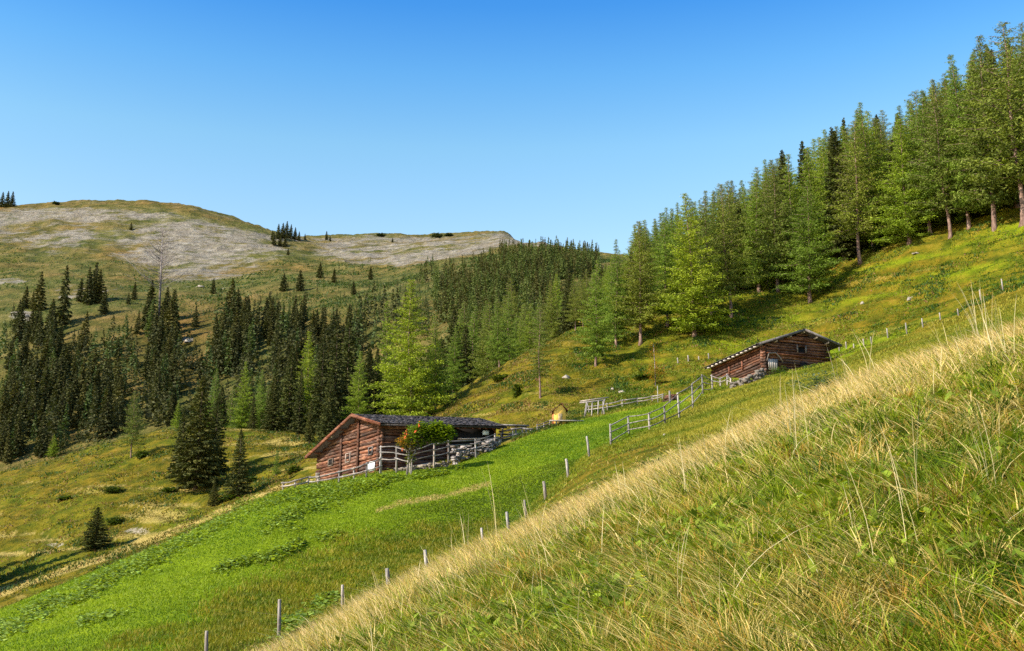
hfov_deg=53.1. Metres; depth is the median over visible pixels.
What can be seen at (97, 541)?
spruce tree
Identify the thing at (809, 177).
larch tree
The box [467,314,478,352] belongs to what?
larch tree
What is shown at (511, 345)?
larch tree
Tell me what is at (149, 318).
spruce tree
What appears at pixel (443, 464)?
stone bank
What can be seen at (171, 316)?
spruce tree
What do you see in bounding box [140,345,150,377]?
spruce tree
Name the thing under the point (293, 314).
spruce tree
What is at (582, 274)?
spruce tree
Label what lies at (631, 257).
spruce tree
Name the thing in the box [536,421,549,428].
rail fence
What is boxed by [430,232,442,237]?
dwarf pine
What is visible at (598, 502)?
crest grass
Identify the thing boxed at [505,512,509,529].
fence post
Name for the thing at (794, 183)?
larch tree
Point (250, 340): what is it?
spruce tree
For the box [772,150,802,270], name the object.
spruce tree
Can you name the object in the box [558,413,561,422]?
door
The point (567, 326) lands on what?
spruce tree
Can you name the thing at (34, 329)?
spruce tree
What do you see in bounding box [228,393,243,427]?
larch tree
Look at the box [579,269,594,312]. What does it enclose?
larch tree
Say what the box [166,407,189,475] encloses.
spruce tree
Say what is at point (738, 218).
spruce tree
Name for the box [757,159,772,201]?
larch tree
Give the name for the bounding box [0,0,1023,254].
sky
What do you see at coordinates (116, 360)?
spruce tree
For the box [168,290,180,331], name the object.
spruce tree
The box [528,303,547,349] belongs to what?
larch tree
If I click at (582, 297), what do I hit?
larch tree
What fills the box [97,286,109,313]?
spruce tree
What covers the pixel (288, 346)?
spruce tree
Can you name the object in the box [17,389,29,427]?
spruce tree
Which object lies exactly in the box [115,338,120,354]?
spruce tree
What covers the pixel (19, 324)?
spruce tree
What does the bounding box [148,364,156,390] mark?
spruce tree
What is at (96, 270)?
spruce tree
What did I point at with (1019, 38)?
larch tree
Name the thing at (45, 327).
spruce tree
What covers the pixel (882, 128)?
larch tree
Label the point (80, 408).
spruce tree
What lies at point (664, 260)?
larch tree
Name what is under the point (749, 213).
larch tree
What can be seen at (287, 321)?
spruce tree
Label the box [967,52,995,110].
larch tree
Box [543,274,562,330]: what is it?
larch tree
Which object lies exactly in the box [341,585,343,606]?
fence post
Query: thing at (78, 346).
spruce tree
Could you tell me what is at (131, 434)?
larch tree
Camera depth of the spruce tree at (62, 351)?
420.13 m
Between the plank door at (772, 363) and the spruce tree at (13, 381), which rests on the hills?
the spruce tree at (13, 381)
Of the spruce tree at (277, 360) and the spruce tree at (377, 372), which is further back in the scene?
the spruce tree at (277, 360)
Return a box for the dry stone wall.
[729,368,766,387]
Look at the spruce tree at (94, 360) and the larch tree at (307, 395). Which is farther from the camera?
the spruce tree at (94, 360)
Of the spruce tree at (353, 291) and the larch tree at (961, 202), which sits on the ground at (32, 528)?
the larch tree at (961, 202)
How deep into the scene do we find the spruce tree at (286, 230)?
832.80 m
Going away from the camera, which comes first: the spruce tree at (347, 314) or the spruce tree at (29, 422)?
the spruce tree at (29, 422)
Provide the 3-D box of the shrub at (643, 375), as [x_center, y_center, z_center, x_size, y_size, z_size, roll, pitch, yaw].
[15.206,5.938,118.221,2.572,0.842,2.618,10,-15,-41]
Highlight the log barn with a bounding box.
[704,328,841,377]
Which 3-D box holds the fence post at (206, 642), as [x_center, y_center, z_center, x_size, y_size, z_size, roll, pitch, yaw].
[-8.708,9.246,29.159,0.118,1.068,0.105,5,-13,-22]
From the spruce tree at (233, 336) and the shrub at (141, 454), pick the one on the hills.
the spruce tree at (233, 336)
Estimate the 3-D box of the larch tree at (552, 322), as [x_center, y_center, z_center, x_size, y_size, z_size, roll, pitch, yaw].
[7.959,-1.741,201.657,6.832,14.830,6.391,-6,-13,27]
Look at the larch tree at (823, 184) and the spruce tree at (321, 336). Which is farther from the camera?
the spruce tree at (321, 336)
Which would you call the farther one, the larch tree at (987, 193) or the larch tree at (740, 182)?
the larch tree at (740, 182)
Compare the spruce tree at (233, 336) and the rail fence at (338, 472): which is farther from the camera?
the spruce tree at (233, 336)
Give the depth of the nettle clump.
98.49 m
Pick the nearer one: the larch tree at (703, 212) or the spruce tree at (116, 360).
the larch tree at (703, 212)
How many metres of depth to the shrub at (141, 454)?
138.84 m
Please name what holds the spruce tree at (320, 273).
on the hills
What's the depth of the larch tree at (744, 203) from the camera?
168.34 m
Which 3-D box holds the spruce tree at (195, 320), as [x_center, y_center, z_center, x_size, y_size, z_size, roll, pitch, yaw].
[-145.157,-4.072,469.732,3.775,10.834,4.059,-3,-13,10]
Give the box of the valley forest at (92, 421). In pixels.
[0,282,429,458]
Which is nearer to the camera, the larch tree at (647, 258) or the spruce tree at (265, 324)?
the larch tree at (647, 258)
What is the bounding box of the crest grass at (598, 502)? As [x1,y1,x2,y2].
[246,316,1023,650]
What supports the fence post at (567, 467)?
on the ground at (32, 528)
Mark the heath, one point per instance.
(616, 386)
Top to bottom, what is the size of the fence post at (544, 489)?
1.304 m
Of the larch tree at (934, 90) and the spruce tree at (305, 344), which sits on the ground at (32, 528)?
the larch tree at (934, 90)
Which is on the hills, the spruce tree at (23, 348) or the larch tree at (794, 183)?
the spruce tree at (23, 348)
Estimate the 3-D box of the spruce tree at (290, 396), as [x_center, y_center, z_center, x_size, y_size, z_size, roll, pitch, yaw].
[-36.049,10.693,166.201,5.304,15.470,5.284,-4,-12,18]
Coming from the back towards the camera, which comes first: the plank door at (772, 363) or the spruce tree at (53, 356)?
the spruce tree at (53, 356)
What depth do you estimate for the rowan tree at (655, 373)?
112.93 m
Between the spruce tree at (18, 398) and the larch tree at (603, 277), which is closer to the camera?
the larch tree at (603, 277)
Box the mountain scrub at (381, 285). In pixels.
[0,242,624,468]
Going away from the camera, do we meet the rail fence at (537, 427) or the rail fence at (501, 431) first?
the rail fence at (501, 431)
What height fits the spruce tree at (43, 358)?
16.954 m
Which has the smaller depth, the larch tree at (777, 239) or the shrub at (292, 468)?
the shrub at (292, 468)
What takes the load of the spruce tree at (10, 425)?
on the hills
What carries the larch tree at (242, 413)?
on the ground at (32, 528)
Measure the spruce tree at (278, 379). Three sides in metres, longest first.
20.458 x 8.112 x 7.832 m
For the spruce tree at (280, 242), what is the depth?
769.28 m
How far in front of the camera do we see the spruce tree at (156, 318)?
450.43 m
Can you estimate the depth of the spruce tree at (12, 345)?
430.34 m
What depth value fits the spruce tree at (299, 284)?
514.12 m
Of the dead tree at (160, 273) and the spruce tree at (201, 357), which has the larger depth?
the dead tree at (160, 273)
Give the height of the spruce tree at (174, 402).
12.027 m
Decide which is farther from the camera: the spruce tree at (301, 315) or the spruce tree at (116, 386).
the spruce tree at (301, 315)
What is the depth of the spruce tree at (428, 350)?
187.88 m
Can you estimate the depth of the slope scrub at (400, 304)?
451.21 m
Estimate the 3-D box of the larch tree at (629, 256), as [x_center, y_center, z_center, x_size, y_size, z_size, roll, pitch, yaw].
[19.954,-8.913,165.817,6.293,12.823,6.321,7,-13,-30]
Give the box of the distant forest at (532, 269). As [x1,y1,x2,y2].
[419,235,601,327]
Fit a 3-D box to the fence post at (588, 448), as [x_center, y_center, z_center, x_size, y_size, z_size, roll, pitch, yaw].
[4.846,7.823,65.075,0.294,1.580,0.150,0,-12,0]
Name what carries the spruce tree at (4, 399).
on the hills
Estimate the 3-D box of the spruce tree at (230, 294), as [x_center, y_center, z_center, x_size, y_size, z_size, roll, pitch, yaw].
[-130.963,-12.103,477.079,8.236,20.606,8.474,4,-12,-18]
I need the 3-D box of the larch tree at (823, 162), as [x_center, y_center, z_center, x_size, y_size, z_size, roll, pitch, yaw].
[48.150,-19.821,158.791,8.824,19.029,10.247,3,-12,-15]
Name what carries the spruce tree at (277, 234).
on the hills
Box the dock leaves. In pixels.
[0,385,726,640]
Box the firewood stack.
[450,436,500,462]
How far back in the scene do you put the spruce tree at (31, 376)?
402.35 m
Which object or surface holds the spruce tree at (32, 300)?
on the hills
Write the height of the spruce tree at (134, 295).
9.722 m
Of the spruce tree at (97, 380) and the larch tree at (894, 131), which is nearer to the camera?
the larch tree at (894, 131)
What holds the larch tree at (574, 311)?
on the ground at (32, 528)
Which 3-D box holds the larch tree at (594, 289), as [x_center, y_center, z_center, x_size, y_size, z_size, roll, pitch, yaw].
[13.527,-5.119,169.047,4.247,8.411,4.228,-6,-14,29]
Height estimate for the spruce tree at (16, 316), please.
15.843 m
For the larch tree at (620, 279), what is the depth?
162.87 m
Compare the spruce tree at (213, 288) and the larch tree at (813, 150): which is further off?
the spruce tree at (213, 288)
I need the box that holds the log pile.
[662,394,676,401]
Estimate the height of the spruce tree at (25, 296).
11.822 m
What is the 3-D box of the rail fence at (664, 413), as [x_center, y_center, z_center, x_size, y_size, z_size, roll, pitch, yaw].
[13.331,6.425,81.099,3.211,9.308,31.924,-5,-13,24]
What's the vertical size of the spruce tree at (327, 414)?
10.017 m
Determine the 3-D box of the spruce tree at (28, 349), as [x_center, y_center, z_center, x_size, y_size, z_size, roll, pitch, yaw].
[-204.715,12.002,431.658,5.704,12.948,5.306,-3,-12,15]
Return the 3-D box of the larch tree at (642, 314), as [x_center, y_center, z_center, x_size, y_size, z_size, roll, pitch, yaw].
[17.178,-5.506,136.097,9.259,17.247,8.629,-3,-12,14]
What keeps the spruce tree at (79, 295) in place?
on the hills
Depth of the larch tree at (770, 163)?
163.12 m
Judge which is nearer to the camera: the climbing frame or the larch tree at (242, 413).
the climbing frame
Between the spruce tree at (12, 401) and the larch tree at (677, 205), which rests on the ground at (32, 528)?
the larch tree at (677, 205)
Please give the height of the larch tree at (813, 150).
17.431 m
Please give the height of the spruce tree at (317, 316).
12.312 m
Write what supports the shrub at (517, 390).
on the ground at (32, 528)
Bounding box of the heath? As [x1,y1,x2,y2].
[0,202,1023,606]
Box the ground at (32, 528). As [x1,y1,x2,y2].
[0,186,1023,650]
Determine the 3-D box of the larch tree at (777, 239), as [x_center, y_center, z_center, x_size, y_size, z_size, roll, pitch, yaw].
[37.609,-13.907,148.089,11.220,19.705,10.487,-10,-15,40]
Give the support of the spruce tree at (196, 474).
on the ground at (32, 528)
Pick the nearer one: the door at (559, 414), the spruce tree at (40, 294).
the door at (559, 414)
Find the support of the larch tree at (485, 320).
on the hills
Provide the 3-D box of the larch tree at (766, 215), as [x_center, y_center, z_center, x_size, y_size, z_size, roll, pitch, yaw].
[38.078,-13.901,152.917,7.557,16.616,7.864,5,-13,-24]
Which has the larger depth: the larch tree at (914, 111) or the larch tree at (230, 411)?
the larch tree at (230, 411)
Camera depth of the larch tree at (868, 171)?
148.73 m
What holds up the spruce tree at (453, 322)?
on the ground at (32, 528)
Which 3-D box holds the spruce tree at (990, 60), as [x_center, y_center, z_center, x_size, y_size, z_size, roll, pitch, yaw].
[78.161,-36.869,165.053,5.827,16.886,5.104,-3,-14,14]
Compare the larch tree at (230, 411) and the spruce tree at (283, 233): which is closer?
the larch tree at (230, 411)
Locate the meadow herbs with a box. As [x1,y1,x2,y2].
[304,335,1023,650]
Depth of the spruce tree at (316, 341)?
387.51 m
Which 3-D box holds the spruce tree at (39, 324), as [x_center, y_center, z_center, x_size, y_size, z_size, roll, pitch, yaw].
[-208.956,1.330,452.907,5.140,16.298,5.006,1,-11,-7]
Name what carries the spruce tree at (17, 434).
on the hills
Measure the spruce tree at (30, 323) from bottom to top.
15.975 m
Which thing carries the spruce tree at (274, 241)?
on the hills
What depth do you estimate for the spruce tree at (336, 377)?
159.21 m
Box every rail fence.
[281,457,382,489]
[379,434,495,472]
[499,427,532,441]
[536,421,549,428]
[587,394,663,411]
[609,374,713,443]
[710,373,731,385]
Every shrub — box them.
[56,495,73,500]
[100,484,122,492]
[104,515,124,525]
[133,450,150,458]
[158,486,178,492]
[215,493,236,501]
[247,476,260,482]
[285,463,303,473]
[488,373,510,381]
[511,380,523,397]
[632,373,654,378]
[867,241,889,252]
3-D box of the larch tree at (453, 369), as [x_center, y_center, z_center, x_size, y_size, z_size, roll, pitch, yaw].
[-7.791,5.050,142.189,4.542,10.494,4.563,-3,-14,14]
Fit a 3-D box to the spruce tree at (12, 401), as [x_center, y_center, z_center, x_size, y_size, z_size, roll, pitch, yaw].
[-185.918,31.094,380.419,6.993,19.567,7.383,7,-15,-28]
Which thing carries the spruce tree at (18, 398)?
on the hills
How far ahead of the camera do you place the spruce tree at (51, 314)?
458.68 m
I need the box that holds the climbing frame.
[580,397,608,415]
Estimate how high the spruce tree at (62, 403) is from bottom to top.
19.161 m
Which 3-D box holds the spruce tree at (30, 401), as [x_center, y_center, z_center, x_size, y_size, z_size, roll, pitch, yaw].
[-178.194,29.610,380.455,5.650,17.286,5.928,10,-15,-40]
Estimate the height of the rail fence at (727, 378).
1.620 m
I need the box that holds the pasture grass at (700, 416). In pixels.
[0,286,1023,650]
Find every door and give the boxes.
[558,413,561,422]
[768,358,777,370]
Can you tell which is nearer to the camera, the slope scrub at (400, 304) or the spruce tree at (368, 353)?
the spruce tree at (368, 353)
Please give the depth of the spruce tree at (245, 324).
423.70 m
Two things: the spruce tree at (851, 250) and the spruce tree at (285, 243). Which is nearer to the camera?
the spruce tree at (851, 250)
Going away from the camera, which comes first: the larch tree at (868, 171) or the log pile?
the log pile
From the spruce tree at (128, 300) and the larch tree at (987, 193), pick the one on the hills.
the spruce tree at (128, 300)
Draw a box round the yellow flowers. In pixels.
[502,353,1018,616]
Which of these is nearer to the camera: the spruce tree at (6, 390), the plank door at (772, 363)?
the plank door at (772, 363)
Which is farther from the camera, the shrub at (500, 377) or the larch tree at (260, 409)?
the larch tree at (260, 409)
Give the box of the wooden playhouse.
[549,403,583,423]
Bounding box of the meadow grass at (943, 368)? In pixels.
[213,312,1023,650]
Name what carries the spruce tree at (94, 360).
on the hills
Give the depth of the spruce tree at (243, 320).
433.47 m
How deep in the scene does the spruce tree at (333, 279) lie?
544.01 m
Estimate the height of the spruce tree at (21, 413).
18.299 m
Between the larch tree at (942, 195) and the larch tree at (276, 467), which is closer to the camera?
the larch tree at (276, 467)
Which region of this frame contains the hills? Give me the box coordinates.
[0,199,628,470]
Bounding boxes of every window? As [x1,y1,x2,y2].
[328,458,333,466]
[345,452,350,462]
[368,446,373,454]
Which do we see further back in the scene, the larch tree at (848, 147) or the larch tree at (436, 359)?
the larch tree at (436, 359)
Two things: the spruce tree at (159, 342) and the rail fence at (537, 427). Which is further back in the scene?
the spruce tree at (159, 342)
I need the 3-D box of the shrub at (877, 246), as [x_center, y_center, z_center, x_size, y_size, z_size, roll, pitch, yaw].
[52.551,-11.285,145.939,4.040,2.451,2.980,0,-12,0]
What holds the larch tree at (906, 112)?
on the ground at (32, 528)
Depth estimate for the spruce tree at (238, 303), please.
458.08 m
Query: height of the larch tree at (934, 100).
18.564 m
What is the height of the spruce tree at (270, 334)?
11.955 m
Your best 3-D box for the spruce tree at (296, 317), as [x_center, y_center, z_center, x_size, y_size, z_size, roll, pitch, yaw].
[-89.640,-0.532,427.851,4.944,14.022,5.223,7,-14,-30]
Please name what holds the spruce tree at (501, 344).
on the ground at (32, 528)
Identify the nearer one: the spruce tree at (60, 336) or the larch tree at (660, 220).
the larch tree at (660, 220)
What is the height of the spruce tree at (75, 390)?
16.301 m
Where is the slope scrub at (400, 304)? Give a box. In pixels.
[279,256,479,338]
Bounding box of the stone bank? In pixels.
[393,461,450,471]
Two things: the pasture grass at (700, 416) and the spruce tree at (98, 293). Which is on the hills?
the spruce tree at (98, 293)
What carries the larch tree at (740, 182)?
on the ground at (32, 528)
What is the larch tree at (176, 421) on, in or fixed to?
on the ground at (32, 528)
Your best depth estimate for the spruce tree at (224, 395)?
192.84 m
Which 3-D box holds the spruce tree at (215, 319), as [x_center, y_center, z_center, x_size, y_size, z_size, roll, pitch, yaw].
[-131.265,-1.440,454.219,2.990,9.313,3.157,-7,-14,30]
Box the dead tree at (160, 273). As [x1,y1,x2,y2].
[124,226,195,317]
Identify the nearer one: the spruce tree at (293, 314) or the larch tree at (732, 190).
the larch tree at (732, 190)
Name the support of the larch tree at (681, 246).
on the ground at (32, 528)
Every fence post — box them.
[204,631,207,650]
[277,599,280,637]
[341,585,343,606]
[385,568,389,584]
[423,550,427,564]
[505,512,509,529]
[542,481,546,498]
[565,459,568,475]
[586,436,589,455]
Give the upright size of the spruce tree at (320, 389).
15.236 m
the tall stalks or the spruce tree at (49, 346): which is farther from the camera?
the spruce tree at (49, 346)
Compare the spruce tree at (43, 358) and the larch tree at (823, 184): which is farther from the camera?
the spruce tree at (43, 358)
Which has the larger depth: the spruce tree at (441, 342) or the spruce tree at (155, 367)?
the spruce tree at (155, 367)
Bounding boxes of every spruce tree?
[0,192,4,206]
[0,382,8,417]
[0,383,18,428]
[0,389,7,431]
[0,408,15,445]
[0,420,8,460]
[2,429,12,463]
[3,338,15,369]
[4,191,9,206]
[6,359,15,386]
[8,191,16,206]
[8,374,15,392]
[10,379,23,404]
[11,413,24,456]
[12,299,23,330]
[13,303,26,340]
[14,401,25,448]
[15,335,27,373]
[16,389,21,414]
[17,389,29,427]
[20,286,30,307]
[21,339,29,363]
[21,377,30,397]
[22,352,31,385]
[23,380,31,417]
[23,382,38,421]
[24,307,34,339]
[24,389,39,436]
[26,356,41,395]
[29,292,35,308]
[29,313,37,342]
[30,271,47,310]
[33,311,43,345]
[33,412,49,457]
[34,399,44,435]
[37,304,44,332]
[37,357,49,400]
[38,338,50,377]
[38,366,51,409]
[42,303,58,338]
[43,298,57,331]
[49,356,59,398]
[50,370,63,410]
[50,388,68,438]
[52,335,61,359]
[54,373,65,402]
[55,322,64,350]
[56,265,72,323]
[60,346,65,370]
[60,355,65,385]
[64,343,72,374]
[65,382,76,427]
[68,354,78,384]
[70,369,79,409]
[71,382,88,427]
[73,338,81,367]
[75,278,84,301]
[76,367,90,414]
[77,311,90,349]
[77,357,85,398]
[78,507,112,550]
[81,266,94,304]
[88,383,98,417]
[89,347,99,382]
[90,262,99,298]
[90,363,102,405]
[92,270,106,302]
[96,388,117,438]
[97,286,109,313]
[99,384,111,418]
[100,356,113,400]
[103,358,107,379]
[110,359,121,400]
[111,377,119,411]
[112,351,121,385]
[112,375,127,419]
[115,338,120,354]
[125,293,130,303]
[131,282,137,299]
[132,311,141,333]
[140,294,150,329]
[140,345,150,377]
[142,280,157,318]
[147,353,156,382]
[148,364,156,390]
[149,308,158,342]
[150,326,162,362]
[150,367,163,410]
[155,318,165,359]
[158,300,165,320]
[158,344,166,374]
[160,287,171,315]
[163,299,178,342]
[164,348,181,397]
[165,332,172,358]
[165,376,227,490]
[165,395,174,425]
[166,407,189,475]
[167,391,178,420]
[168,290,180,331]
[170,318,180,353]
[191,305,199,326]
[197,352,203,373]
[203,395,228,471]
[207,481,220,505]
[209,278,216,293]
[209,320,219,357]
[212,312,218,330]
[217,316,228,355]
[219,385,229,427]
[220,390,227,426]
[221,278,236,315]
[221,340,235,373]
[223,429,252,495]
[227,298,236,331]
[230,322,239,364]
[231,307,241,342]
[234,289,241,316]
[234,322,240,351]
[239,296,248,327]
[239,312,245,345]
[239,315,248,354]
[239,326,248,358]
[243,389,252,427]
[246,311,253,348]
[246,395,258,428]
[259,373,285,431]
[260,298,268,328]
[260,309,270,337]
[266,318,273,345]
[269,298,276,329]
[271,233,276,244]
[271,370,283,400]
[274,331,279,352]
[274,344,283,375]
[275,224,280,238]
[277,235,282,245]
[277,345,298,431]
[279,273,288,290]
[280,223,285,237]
[281,305,285,326]
[282,236,287,246]
[282,339,290,372]
[284,221,290,237]
[286,308,294,338]
[288,224,293,238]
[289,368,307,434]
[291,295,298,322]
[292,227,296,239]
[292,345,300,375]
[293,308,302,338]
[294,269,305,290]
[298,337,303,361]
[299,301,306,329]
[301,329,312,361]
[301,336,337,433]
[302,292,308,321]
[304,400,314,443]
[306,310,318,342]
[312,336,318,364]
[314,309,320,335]
[314,372,339,443]
[316,262,323,277]
[318,305,327,334]
[318,323,325,349]
[325,318,350,427]
[331,268,336,282]
[335,308,340,332]
[337,316,359,412]
[339,323,345,344]
[345,304,352,324]
[350,281,356,294]
[361,350,381,414]
[362,343,373,399]
[367,267,373,279]
[369,348,386,414]
[422,344,432,397]
[437,305,468,396]
[437,340,444,371]
[457,325,478,384]
[494,322,506,366]
[557,262,581,331]
[579,268,587,305]
[599,268,604,291]
[624,251,638,316]
[695,220,718,288]
[731,204,756,290]
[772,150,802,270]
[795,141,815,202]
[818,130,868,259]
[826,127,843,228]
[838,118,848,156]
[874,114,887,159]
[876,140,918,238]
[986,49,1004,96]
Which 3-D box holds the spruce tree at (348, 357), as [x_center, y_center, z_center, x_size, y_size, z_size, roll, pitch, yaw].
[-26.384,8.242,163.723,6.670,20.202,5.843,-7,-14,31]
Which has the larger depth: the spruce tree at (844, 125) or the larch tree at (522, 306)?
the larch tree at (522, 306)
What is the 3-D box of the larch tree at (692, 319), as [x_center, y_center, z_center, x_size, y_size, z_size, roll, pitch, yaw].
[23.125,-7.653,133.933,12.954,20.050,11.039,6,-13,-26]
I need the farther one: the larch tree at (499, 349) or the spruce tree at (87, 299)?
the spruce tree at (87, 299)
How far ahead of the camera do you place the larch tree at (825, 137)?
171.80 m
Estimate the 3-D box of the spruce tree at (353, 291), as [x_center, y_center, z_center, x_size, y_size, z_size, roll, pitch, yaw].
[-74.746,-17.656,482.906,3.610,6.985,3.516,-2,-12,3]
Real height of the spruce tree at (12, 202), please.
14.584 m
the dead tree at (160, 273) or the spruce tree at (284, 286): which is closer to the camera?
the dead tree at (160, 273)
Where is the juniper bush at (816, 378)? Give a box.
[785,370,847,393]
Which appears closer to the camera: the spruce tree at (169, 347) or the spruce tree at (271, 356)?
the spruce tree at (271, 356)
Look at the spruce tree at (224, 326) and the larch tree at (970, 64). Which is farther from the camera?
the spruce tree at (224, 326)
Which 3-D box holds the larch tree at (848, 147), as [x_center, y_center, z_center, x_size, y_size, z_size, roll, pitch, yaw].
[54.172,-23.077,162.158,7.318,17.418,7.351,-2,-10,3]
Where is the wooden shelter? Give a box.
[498,424,528,439]
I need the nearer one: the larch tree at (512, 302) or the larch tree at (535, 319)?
the larch tree at (535, 319)
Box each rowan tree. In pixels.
[395,419,457,474]
[644,342,668,385]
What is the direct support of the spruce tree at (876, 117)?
on the ground at (32, 528)
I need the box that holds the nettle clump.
[765,366,790,374]
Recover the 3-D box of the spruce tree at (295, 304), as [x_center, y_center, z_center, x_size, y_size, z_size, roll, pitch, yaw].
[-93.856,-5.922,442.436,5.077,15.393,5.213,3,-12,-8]
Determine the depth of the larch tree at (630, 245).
187.73 m
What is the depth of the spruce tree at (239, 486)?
111.46 m
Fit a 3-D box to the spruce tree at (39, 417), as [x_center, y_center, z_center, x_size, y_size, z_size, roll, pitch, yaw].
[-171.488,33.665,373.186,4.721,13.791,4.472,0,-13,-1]
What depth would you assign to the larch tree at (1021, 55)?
138.25 m
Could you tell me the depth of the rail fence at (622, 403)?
101.25 m
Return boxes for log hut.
[305,413,506,479]
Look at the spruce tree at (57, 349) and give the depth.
434.67 m
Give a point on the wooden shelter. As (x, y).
(514, 425)
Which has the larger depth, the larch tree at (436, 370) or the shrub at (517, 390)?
the larch tree at (436, 370)
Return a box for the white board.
[368,461,374,471]
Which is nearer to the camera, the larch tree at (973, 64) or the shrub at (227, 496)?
the shrub at (227, 496)
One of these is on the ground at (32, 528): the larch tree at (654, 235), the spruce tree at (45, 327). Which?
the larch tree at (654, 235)
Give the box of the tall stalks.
[238,282,1021,650]
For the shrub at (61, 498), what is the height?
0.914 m
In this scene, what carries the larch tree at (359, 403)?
on the ground at (32, 528)
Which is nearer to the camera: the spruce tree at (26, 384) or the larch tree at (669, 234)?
the larch tree at (669, 234)
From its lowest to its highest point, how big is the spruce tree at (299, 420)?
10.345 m
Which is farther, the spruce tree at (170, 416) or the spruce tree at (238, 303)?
the spruce tree at (238, 303)
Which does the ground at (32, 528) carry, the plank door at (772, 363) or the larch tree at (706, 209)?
the larch tree at (706, 209)
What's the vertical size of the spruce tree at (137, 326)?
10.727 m
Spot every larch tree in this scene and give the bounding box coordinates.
[44,434,60,456]
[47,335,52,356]
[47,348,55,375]
[114,391,148,457]
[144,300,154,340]
[170,401,181,427]
[206,368,228,426]
[225,387,237,425]
[228,361,256,428]
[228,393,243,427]
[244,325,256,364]
[247,369,267,428]
[254,386,264,419]
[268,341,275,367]
[270,448,280,475]
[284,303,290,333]
[285,331,319,426]
[340,351,373,419]
[362,278,456,415]
[373,301,403,414]
[395,351,425,414]
[413,316,463,408]
[425,331,442,405]
[438,325,471,394]
[449,308,470,381]
[452,301,471,347]
[465,306,486,375]
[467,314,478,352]
[468,302,503,379]
[478,300,492,345]
[484,296,511,366]
[490,278,523,343]
[493,292,521,364]
[505,313,523,357]
[510,303,538,348]
[513,304,530,342]
[514,318,528,356]
[515,303,540,352]
[523,307,554,397]
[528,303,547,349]
[537,280,564,341]
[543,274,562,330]
[562,280,586,329]
[571,260,620,366]
[573,280,590,327]
[574,277,590,322]
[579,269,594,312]
[584,270,600,314]
[590,239,633,345]
[597,259,626,320]
[598,264,606,302]
[601,268,629,320]
[607,221,673,345]
[613,258,626,306]
[620,233,637,291]
[621,219,658,309]
[622,224,638,279]
[629,227,662,308]
[639,212,689,326]
[644,193,742,336]
[649,213,683,272]
[651,221,660,257]
[653,213,662,240]
[654,208,689,293]
[656,207,680,273]
[671,198,700,266]
[671,219,691,299]
[674,203,682,227]
[685,190,739,314]
[689,190,739,290]
[692,183,771,317]
[695,200,701,219]
[696,200,715,232]
[702,191,737,282]
[713,181,759,288]
[724,180,750,243]
[728,173,789,292]
[735,180,748,204]
[735,189,749,219]
[740,187,752,229]
[742,166,807,291]
[743,167,763,214]
[744,178,765,268]
[751,160,798,227]
[752,180,794,282]
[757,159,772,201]
[767,180,853,302]
[770,158,778,196]
[776,154,834,280]
[786,147,855,270]
[792,173,800,202]
[802,139,819,174]
[804,139,832,239]
[811,129,836,189]
[812,137,826,193]
[816,153,846,252]
[820,121,898,264]
[836,125,849,173]
[838,102,896,251]
[842,110,882,201]
[842,127,855,181]
[843,111,892,240]
[863,118,944,245]
[864,118,888,188]
[873,119,893,164]
[879,110,892,140]
[880,113,918,218]
[881,90,947,226]
[884,105,910,165]
[885,90,960,235]
[891,101,932,209]
[901,102,982,238]
[904,79,964,222]
[917,54,999,229]
[917,92,945,157]
[924,85,945,125]
[933,35,1023,231]
[936,68,962,138]
[936,72,953,108]
[942,21,1023,227]
[951,61,999,190]
[965,52,996,122]
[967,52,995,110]
[972,41,1023,171]
[982,44,1001,76]
[983,71,1023,207]
[1003,22,1023,112]
[1004,44,1023,149]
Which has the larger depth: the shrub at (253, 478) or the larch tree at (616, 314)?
the larch tree at (616, 314)
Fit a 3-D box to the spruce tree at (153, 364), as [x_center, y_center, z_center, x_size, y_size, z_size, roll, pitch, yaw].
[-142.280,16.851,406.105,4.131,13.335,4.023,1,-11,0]
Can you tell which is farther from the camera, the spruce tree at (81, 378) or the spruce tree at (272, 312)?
the spruce tree at (272, 312)
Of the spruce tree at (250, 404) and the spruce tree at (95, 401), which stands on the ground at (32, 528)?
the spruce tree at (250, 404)
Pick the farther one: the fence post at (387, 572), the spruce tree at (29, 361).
the spruce tree at (29, 361)
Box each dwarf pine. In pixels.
[375,233,385,236]
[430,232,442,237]
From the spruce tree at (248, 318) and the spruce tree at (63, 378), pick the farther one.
the spruce tree at (248, 318)
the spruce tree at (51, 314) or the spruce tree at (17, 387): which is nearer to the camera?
the spruce tree at (17, 387)
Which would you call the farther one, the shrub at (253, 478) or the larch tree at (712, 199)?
the larch tree at (712, 199)
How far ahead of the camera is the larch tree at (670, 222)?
152.75 m
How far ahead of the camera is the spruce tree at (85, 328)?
442.42 m
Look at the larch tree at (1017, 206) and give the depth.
135.76 m
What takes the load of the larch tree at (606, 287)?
on the ground at (32, 528)
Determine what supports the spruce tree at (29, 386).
on the hills
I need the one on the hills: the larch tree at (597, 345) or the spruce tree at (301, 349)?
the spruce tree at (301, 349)
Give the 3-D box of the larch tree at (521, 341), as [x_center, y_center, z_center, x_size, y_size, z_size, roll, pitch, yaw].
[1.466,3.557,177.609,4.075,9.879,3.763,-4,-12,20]
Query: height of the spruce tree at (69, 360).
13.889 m

